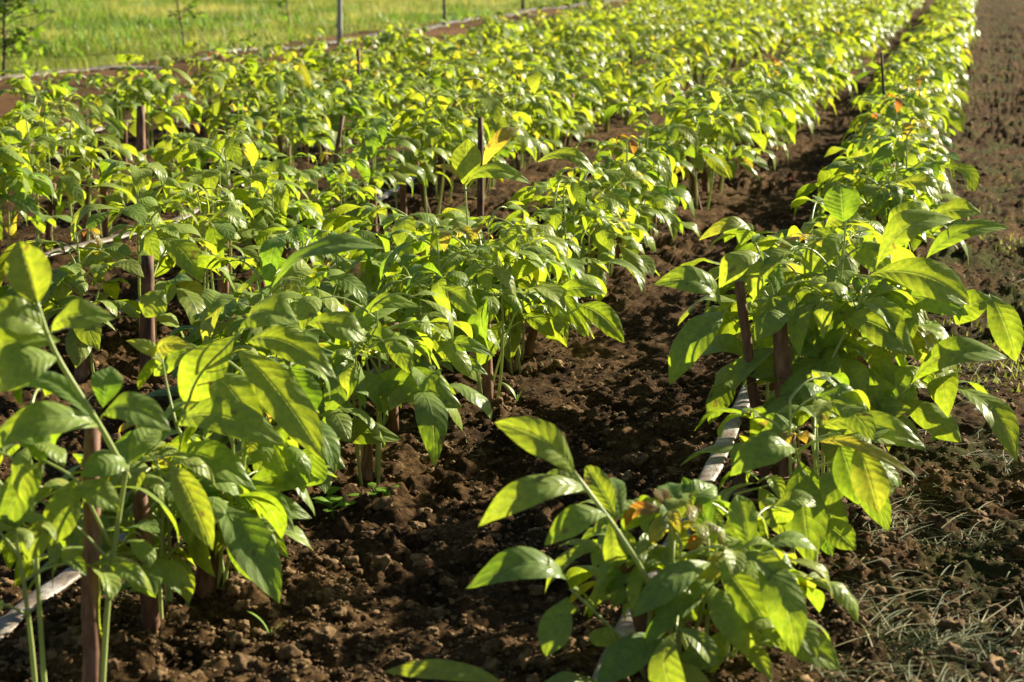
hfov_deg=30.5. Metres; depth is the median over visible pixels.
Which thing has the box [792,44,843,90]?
walnut sapling
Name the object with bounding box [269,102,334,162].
walnut sapling
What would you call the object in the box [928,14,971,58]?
walnut sapling
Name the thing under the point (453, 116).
walnut sapling
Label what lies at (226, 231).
walnut sapling
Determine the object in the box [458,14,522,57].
walnut sapling
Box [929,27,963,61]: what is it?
walnut sapling
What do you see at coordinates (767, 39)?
walnut sapling
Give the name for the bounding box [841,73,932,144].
walnut sapling
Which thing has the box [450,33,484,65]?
walnut sapling
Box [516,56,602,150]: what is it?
walnut sapling
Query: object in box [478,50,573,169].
walnut sapling
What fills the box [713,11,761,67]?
walnut sapling
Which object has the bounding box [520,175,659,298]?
walnut sapling
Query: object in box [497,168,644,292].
walnut sapling
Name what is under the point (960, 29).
walnut sapling
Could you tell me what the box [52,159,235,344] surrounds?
walnut sapling
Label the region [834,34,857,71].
walnut sapling
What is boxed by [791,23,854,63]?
walnut sapling
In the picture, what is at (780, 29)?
walnut sapling
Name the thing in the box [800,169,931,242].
walnut sapling
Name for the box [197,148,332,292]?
walnut sapling
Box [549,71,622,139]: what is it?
walnut sapling
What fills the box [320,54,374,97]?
walnut sapling
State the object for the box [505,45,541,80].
walnut sapling
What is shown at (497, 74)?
walnut sapling
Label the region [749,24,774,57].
walnut sapling
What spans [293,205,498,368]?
walnut sapling
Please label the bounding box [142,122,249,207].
walnut sapling
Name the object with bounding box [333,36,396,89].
walnut sapling
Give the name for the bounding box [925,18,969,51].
walnut sapling
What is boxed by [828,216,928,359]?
walnut sapling
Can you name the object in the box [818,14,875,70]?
walnut sapling
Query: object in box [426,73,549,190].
walnut sapling
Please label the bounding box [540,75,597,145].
walnut sapling
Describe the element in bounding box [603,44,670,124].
walnut sapling
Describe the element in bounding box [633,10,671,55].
walnut sapling
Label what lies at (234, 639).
soil clods
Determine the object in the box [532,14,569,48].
walnut sapling
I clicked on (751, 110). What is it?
walnut sapling
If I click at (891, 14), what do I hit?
distant saplings
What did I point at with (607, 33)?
walnut sapling
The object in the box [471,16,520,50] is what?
walnut sapling
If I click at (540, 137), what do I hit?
walnut sapling
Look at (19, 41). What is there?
young tree
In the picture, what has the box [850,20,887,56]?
walnut sapling
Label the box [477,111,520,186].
walnut sapling
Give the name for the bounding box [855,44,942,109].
walnut sapling
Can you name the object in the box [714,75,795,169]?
walnut sapling
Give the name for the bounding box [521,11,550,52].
walnut sapling
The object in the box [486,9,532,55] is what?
walnut sapling
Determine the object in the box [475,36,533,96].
walnut sapling
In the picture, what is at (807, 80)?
walnut sapling
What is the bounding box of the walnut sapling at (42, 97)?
[5,64,71,130]
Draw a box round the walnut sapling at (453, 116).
[393,90,487,202]
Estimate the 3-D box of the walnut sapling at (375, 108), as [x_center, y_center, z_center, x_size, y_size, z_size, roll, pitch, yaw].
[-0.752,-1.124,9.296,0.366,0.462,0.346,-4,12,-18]
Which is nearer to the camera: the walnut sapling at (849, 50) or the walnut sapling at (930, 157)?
the walnut sapling at (930, 157)
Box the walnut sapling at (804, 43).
[793,41,832,91]
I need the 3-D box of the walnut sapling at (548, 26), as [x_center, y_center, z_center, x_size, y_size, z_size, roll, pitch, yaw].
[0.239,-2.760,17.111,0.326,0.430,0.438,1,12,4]
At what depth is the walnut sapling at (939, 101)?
8.54 m
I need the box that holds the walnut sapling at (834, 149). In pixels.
[809,128,954,221]
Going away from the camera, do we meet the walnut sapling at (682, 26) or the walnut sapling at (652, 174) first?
the walnut sapling at (652, 174)
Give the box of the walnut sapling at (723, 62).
[697,21,731,67]
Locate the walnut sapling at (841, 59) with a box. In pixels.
[814,46,852,86]
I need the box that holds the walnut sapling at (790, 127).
[727,48,810,147]
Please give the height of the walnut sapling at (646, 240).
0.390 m
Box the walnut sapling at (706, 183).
[664,108,768,191]
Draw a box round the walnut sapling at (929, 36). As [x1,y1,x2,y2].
[911,33,966,93]
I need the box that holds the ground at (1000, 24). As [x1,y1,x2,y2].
[0,0,1023,681]
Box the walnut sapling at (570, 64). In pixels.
[544,41,582,81]
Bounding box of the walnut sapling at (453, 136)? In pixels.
[366,75,505,213]
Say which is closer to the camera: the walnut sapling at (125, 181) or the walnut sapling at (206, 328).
the walnut sapling at (206, 328)
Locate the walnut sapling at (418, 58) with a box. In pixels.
[392,29,438,76]
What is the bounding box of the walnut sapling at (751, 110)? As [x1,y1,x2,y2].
[654,61,777,191]
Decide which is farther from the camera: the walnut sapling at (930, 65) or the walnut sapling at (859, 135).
the walnut sapling at (930, 65)
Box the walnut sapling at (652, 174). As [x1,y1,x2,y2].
[580,138,694,235]
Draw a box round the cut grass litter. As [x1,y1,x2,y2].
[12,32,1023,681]
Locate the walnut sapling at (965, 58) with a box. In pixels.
[899,28,969,90]
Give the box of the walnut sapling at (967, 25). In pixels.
[926,10,971,37]
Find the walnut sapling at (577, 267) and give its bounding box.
[454,214,584,374]
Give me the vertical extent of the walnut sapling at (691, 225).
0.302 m
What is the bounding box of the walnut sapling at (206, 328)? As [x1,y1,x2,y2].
[145,255,356,456]
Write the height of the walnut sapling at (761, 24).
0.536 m
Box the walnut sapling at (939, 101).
[876,75,949,137]
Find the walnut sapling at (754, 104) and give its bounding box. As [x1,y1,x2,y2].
[729,86,759,145]
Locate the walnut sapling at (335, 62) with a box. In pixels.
[295,42,360,107]
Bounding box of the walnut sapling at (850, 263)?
[704,195,890,356]
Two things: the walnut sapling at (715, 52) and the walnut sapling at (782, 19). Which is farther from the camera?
the walnut sapling at (782, 19)
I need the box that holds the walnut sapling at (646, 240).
[535,167,656,273]
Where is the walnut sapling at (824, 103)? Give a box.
[772,45,827,109]
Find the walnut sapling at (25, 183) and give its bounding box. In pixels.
[0,126,81,255]
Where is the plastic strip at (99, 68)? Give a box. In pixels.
[0,65,162,79]
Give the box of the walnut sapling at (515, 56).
[480,40,537,100]
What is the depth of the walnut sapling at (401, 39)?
15.64 m
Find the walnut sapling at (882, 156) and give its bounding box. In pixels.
[826,119,978,264]
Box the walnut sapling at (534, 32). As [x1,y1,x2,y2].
[519,18,544,56]
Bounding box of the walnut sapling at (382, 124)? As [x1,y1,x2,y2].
[333,112,425,231]
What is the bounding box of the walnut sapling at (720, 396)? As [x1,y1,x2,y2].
[680,225,853,423]
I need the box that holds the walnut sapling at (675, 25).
[665,16,686,37]
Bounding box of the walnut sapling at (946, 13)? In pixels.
[925,9,975,38]
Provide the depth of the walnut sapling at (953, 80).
10.82 m
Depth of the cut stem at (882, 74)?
7.75 m
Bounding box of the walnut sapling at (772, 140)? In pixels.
[734,88,788,156]
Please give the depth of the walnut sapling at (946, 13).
17.36 m
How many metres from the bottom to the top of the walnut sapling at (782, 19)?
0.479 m
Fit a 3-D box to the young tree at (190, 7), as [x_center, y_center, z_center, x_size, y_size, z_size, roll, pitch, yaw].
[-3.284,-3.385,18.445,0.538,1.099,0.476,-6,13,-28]
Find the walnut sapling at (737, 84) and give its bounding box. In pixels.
[727,82,776,132]
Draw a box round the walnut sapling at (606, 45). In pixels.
[590,25,618,71]
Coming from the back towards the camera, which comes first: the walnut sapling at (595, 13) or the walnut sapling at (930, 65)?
the walnut sapling at (595, 13)
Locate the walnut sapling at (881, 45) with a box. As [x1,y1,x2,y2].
[850,12,886,60]
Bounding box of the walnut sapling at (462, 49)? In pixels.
[433,34,480,67]
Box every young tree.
[0,0,55,75]
[167,0,207,47]
[274,0,289,29]
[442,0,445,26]
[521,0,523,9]
[564,0,606,10]
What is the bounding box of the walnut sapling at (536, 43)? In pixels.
[516,40,554,80]
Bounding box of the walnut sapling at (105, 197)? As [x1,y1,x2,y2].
[55,136,149,237]
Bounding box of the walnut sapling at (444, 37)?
[424,33,460,75]
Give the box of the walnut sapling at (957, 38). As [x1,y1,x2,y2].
[915,20,972,62]
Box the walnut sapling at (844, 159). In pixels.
[832,138,895,182]
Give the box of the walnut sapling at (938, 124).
[901,86,947,142]
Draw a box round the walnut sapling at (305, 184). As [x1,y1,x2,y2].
[277,152,364,230]
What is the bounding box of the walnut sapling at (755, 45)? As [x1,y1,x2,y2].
[735,18,758,63]
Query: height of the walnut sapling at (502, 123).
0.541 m
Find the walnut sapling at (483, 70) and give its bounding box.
[435,52,500,112]
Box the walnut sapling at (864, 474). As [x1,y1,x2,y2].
[680,370,925,566]
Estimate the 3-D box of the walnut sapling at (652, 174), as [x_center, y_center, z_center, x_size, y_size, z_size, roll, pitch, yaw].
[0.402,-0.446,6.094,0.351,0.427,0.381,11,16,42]
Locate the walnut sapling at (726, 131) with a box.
[643,70,775,209]
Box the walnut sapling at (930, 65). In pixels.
[861,60,951,113]
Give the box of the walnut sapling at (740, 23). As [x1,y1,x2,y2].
[728,12,767,52]
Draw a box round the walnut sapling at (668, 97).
[630,68,674,113]
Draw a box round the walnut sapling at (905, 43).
[894,29,944,64]
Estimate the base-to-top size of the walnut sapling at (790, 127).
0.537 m
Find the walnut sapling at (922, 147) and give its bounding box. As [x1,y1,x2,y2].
[817,128,951,250]
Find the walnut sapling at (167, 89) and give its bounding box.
[89,54,195,148]
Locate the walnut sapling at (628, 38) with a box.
[598,18,643,68]
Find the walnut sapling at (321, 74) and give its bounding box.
[288,63,326,110]
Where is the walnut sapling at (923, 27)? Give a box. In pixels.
[893,25,960,78]
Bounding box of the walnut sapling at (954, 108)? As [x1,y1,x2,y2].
[895,72,964,124]
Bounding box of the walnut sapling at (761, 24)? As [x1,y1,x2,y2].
[733,7,778,61]
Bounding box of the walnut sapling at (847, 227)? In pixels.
[781,225,876,272]
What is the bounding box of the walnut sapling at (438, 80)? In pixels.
[397,59,475,118]
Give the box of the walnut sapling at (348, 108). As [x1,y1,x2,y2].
[288,78,391,157]
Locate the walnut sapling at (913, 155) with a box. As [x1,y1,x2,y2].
[816,117,935,208]
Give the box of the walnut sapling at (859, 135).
[848,131,909,166]
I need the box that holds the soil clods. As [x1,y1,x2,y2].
[0,93,1023,681]
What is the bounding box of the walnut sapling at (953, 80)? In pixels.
[913,64,960,107]
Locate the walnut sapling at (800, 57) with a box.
[768,53,821,105]
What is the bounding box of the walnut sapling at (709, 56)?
[663,30,719,85]
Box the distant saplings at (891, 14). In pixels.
[571,0,980,50]
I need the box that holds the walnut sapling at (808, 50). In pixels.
[768,45,836,114]
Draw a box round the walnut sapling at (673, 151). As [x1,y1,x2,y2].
[616,140,686,236]
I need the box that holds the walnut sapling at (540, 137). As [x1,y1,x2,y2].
[493,86,562,164]
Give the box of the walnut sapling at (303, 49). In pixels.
[282,27,327,69]
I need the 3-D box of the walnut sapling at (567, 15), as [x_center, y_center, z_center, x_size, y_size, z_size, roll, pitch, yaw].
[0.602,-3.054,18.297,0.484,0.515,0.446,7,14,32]
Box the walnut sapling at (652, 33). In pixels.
[619,19,662,61]
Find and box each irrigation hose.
[0,231,585,640]
[14,41,543,147]
[44,167,295,256]
[50,73,651,334]
[592,214,829,681]
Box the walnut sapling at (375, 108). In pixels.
[327,67,393,150]
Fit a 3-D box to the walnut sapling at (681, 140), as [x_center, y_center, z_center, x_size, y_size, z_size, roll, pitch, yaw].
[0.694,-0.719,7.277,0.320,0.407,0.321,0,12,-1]
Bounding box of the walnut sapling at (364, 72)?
[331,60,404,126]
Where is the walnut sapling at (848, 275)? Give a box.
[740,232,873,356]
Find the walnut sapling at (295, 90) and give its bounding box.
[268,56,316,110]
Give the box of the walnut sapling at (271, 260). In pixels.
[220,224,388,365]
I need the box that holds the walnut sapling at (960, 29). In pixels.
[948,18,967,41]
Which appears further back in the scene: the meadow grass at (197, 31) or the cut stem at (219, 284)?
the meadow grass at (197, 31)
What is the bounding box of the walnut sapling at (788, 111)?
[725,57,810,155]
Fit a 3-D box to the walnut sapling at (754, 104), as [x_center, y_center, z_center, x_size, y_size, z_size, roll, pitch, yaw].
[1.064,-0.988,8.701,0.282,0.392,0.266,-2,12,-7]
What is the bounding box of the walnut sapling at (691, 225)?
[617,180,699,246]
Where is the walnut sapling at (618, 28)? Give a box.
[605,25,630,61]
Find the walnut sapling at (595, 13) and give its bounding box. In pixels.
[568,0,606,27]
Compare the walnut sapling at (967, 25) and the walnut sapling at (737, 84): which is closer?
the walnut sapling at (737, 84)
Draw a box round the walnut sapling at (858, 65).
[826,35,867,80]
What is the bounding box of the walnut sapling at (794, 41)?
[778,21,847,79]
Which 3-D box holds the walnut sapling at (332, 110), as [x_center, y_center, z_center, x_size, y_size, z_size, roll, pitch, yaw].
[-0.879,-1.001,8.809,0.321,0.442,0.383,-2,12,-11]
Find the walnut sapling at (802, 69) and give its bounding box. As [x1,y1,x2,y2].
[756,57,819,123]
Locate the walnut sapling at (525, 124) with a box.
[471,95,530,160]
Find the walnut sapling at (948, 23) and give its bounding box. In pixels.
[917,14,964,54]
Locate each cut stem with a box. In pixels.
[74,357,88,381]
[136,106,145,165]
[218,269,228,292]
[325,115,344,236]
[356,49,359,138]
[477,117,483,227]
[858,264,869,404]
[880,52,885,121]
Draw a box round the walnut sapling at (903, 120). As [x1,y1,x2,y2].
[840,113,941,189]
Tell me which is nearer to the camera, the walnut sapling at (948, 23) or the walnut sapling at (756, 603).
the walnut sapling at (756, 603)
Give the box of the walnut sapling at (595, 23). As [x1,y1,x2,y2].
[560,13,617,74]
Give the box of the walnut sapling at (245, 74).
[198,38,275,128]
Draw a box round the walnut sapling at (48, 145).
[0,94,136,252]
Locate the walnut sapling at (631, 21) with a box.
[621,17,662,57]
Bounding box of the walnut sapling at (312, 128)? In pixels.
[253,94,326,166]
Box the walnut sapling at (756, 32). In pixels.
[704,5,762,67]
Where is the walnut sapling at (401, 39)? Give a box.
[377,25,418,62]
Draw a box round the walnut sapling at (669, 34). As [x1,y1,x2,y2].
[652,19,681,48]
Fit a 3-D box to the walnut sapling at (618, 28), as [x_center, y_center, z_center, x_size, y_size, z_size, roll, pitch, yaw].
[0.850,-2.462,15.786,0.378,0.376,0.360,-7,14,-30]
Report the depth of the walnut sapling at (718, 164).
6.80 m
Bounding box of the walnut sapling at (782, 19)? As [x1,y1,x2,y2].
[755,6,790,51]
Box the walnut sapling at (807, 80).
[768,61,812,120]
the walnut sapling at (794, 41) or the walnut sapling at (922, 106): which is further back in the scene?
the walnut sapling at (794, 41)
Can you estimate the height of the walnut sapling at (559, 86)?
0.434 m
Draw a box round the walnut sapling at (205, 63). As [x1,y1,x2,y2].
[183,40,242,101]
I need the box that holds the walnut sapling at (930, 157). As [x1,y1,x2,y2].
[852,94,946,171]
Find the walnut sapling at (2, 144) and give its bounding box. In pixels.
[0,139,26,157]
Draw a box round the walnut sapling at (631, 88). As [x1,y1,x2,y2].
[603,66,653,103]
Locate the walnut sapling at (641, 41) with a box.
[621,22,656,64]
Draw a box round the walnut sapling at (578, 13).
[561,10,591,32]
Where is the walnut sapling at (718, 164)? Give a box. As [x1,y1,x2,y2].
[627,87,735,211]
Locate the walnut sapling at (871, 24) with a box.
[831,10,876,33]
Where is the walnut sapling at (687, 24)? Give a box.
[670,21,690,37]
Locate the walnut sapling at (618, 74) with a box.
[575,62,636,132]
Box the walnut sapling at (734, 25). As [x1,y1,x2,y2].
[689,10,742,45]
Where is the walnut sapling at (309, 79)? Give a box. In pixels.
[243,42,322,118]
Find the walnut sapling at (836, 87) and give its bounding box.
[801,50,838,93]
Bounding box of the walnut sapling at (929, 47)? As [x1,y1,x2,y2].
[885,44,964,95]
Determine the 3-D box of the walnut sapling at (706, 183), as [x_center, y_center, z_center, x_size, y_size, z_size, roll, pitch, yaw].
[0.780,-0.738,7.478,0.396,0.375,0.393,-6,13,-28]
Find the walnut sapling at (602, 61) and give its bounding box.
[571,28,610,73]
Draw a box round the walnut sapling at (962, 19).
[921,15,965,50]
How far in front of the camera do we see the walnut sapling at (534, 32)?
16.41 m
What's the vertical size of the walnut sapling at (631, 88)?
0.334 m
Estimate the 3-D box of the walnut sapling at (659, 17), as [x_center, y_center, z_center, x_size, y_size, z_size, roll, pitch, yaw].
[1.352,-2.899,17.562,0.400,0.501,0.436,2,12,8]
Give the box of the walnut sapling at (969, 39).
[939,17,970,43]
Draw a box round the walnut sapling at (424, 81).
[386,65,444,114]
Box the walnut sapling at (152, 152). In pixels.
[136,133,206,216]
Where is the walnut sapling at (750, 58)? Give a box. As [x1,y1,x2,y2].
[731,32,752,65]
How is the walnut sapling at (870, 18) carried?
on the ground at (1000, 24)
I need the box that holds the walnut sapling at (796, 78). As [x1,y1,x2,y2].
[744,59,814,136]
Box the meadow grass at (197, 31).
[0,0,617,80]
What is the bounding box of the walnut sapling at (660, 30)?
[639,18,666,58]
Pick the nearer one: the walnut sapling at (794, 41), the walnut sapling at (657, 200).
the walnut sapling at (657, 200)
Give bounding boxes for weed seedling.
[101,579,136,606]
[248,611,287,632]
[312,486,358,519]
[364,482,398,496]
[503,382,525,401]
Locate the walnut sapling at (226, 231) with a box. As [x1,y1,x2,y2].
[136,187,260,303]
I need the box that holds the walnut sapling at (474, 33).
[441,14,503,63]
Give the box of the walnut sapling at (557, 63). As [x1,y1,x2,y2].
[532,37,574,84]
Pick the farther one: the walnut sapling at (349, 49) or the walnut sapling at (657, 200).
the walnut sapling at (349, 49)
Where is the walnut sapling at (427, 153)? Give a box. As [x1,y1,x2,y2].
[352,113,451,216]
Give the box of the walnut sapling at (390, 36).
[363,22,429,70]
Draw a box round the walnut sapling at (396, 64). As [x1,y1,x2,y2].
[363,55,407,86]
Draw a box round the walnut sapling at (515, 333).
[454,217,606,362]
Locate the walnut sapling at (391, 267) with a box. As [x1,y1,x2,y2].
[354,221,503,371]
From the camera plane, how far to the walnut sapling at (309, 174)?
5.66 m
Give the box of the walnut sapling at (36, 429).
[0,240,178,681]
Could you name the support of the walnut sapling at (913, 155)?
on the ground at (1000, 24)
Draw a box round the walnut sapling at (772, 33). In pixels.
[734,3,778,57]
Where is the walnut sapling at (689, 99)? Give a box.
[687,94,749,174]
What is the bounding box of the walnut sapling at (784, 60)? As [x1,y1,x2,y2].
[770,57,820,104]
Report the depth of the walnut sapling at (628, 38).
15.23 m
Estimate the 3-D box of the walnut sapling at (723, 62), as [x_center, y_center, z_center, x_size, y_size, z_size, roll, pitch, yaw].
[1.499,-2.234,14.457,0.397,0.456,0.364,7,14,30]
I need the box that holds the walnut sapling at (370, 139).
[325,125,413,230]
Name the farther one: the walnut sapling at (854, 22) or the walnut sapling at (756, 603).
the walnut sapling at (854, 22)
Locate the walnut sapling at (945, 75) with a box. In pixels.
[858,48,950,130]
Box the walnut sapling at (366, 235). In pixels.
[289,225,401,327]
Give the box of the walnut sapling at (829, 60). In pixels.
[804,42,857,104]
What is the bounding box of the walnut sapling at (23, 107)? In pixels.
[0,101,61,162]
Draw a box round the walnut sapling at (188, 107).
[142,76,211,139]
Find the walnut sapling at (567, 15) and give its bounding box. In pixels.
[557,1,593,34]
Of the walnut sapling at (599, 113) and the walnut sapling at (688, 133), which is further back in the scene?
the walnut sapling at (599, 113)
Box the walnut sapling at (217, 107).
[196,83,259,134]
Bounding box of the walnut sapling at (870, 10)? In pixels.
[826,6,875,53]
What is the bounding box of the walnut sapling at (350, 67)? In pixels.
[320,53,367,101]
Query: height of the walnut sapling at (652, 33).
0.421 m
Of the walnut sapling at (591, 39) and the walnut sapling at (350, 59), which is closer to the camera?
the walnut sapling at (350, 59)
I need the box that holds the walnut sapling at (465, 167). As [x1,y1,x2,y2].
[398,127,623,403]
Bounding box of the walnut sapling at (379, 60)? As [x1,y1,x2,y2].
[351,35,396,88]
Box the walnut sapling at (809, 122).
[735,59,813,140]
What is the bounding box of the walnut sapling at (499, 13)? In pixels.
[489,10,532,51]
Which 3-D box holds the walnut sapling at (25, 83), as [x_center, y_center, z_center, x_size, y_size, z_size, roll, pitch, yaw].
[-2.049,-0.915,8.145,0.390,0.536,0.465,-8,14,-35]
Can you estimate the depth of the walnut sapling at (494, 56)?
11.64 m
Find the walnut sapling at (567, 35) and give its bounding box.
[550,18,612,76]
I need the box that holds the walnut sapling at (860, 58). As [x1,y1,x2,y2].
[836,39,863,68]
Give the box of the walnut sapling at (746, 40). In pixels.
[715,15,751,65]
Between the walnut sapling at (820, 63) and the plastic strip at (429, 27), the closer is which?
the walnut sapling at (820, 63)
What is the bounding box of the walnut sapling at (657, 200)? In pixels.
[576,134,678,267]
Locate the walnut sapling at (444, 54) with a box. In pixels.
[417,45,484,114]
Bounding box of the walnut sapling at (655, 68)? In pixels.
[631,45,685,96]
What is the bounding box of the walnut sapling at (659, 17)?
[636,4,674,52]
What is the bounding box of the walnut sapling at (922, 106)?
[852,89,952,150]
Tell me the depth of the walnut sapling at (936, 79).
8.78 m
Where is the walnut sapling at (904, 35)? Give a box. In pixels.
[889,32,954,63]
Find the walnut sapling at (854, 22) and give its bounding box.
[823,10,866,46]
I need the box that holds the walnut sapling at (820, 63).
[785,31,857,93]
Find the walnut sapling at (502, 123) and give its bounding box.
[425,74,536,198]
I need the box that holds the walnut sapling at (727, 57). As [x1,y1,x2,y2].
[690,19,742,77]
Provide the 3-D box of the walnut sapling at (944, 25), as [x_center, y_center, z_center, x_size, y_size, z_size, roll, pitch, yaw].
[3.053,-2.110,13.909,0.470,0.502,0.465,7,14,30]
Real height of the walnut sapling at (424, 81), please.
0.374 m
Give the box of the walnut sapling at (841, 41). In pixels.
[821,24,856,55]
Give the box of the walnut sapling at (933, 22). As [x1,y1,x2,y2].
[899,19,959,52]
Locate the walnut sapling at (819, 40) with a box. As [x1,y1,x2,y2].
[799,34,843,65]
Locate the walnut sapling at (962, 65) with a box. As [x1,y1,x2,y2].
[929,39,966,79]
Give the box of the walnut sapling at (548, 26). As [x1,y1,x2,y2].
[526,14,553,54]
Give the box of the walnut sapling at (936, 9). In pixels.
[923,2,957,20]
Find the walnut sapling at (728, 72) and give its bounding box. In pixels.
[695,61,771,141]
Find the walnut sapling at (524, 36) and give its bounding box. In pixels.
[498,31,534,49]
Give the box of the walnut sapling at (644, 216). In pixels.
[564,161,664,277]
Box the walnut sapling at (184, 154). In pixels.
[143,120,318,293]
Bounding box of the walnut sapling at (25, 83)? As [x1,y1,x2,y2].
[0,67,82,176]
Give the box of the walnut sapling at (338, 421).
[184,326,387,493]
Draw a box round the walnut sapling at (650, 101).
[613,67,663,122]
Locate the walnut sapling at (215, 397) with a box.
[78,234,385,606]
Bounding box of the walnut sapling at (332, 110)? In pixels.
[293,81,362,165]
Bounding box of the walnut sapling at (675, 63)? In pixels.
[641,43,692,102]
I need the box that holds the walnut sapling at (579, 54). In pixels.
[542,36,587,75]
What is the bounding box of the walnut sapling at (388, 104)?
[368,73,416,131]
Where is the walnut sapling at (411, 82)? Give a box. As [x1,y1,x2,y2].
[388,71,443,128]
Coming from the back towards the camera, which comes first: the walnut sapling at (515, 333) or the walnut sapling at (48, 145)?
the walnut sapling at (48, 145)
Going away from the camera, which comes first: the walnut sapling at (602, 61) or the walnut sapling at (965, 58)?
the walnut sapling at (965, 58)
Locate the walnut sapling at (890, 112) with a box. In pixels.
[855,86,949,174]
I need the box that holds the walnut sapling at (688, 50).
[636,34,692,85]
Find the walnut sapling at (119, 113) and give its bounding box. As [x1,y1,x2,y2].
[84,65,159,161]
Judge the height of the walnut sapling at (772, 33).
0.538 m
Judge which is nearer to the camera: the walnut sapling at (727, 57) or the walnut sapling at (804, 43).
the walnut sapling at (804, 43)
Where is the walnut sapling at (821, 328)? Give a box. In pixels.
[653,173,1023,491]
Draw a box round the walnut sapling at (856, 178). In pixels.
[794,156,937,277]
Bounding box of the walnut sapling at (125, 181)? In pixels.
[26,97,145,243]
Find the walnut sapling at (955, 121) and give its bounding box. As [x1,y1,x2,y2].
[848,49,963,131]
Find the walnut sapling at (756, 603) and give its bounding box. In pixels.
[384,417,858,681]
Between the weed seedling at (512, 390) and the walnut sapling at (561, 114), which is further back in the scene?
the walnut sapling at (561, 114)
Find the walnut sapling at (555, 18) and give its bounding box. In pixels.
[533,3,572,35]
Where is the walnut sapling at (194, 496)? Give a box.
[15,422,286,637]
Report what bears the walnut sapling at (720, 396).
on the ground at (1000, 24)
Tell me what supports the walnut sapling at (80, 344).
on the ground at (1000, 24)
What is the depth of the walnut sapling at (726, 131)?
7.06 m
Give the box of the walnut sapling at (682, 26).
[652,13,685,38]
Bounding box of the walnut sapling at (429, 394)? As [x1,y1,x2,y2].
[263,285,494,485]
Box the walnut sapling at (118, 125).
[48,72,127,169]
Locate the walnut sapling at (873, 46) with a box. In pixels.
[858,15,875,52]
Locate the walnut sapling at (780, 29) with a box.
[764,12,787,53]
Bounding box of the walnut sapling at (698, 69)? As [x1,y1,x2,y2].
[677,49,719,85]
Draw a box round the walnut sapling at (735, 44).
[708,18,749,63]
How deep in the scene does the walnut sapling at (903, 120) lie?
7.12 m
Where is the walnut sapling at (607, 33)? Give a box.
[577,23,624,64]
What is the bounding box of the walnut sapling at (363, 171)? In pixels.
[297,150,398,233]
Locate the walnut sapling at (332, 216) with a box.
[321,203,509,329]
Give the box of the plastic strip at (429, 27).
[183,0,619,60]
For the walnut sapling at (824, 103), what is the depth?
11.43 m
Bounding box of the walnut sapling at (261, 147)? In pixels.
[201,104,277,188]
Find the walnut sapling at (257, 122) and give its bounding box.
[207,97,279,187]
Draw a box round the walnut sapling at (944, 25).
[910,22,957,44]
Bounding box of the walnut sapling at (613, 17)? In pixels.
[592,11,637,64]
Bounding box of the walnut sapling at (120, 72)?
[111,64,167,110]
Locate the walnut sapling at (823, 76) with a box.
[773,59,839,125]
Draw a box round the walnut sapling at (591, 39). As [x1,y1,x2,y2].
[543,20,596,72]
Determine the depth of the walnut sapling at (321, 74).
11.31 m
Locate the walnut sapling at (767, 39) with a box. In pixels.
[761,21,777,53]
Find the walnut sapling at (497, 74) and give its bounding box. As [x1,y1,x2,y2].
[452,46,511,108]
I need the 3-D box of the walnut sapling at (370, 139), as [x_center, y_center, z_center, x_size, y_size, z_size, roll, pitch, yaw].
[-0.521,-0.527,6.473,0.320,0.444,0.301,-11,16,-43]
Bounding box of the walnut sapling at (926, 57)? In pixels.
[889,41,958,90]
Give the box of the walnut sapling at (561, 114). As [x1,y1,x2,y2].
[526,90,580,160]
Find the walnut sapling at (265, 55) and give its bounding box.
[216,33,303,124]
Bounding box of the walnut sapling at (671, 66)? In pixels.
[637,61,684,97]
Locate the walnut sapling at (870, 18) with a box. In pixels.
[858,9,878,49]
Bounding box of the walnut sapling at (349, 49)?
[335,35,376,62]
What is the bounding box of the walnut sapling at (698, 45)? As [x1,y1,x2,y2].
[655,24,718,87]
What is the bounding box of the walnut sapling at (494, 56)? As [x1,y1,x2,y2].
[456,50,510,108]
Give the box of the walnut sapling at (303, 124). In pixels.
[236,61,334,166]
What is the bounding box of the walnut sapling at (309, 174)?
[223,168,326,271]
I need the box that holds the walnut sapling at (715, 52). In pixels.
[690,30,725,82]
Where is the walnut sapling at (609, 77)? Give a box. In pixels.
[565,64,632,134]
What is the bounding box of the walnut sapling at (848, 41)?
[832,35,850,68]
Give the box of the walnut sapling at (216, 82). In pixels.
[174,51,257,145]
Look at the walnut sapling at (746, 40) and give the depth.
15.28 m
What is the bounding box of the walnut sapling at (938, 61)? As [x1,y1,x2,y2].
[906,51,968,103]
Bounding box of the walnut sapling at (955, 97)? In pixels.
[944,88,957,109]
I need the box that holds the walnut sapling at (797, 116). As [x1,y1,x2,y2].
[767,74,814,129]
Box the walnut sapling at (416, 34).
[402,18,456,69]
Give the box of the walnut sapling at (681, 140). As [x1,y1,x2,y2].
[655,103,730,199]
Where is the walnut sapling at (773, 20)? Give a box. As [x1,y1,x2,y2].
[743,11,779,53]
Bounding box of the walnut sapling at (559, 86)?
[524,75,578,145]
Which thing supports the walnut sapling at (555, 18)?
on the ground at (1000, 24)
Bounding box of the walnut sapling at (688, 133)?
[595,99,698,183]
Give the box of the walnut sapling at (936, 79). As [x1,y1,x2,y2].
[885,74,954,134]
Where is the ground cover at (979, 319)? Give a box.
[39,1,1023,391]
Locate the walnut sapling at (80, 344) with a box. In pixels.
[0,228,184,374]
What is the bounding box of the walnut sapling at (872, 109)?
[839,94,933,152]

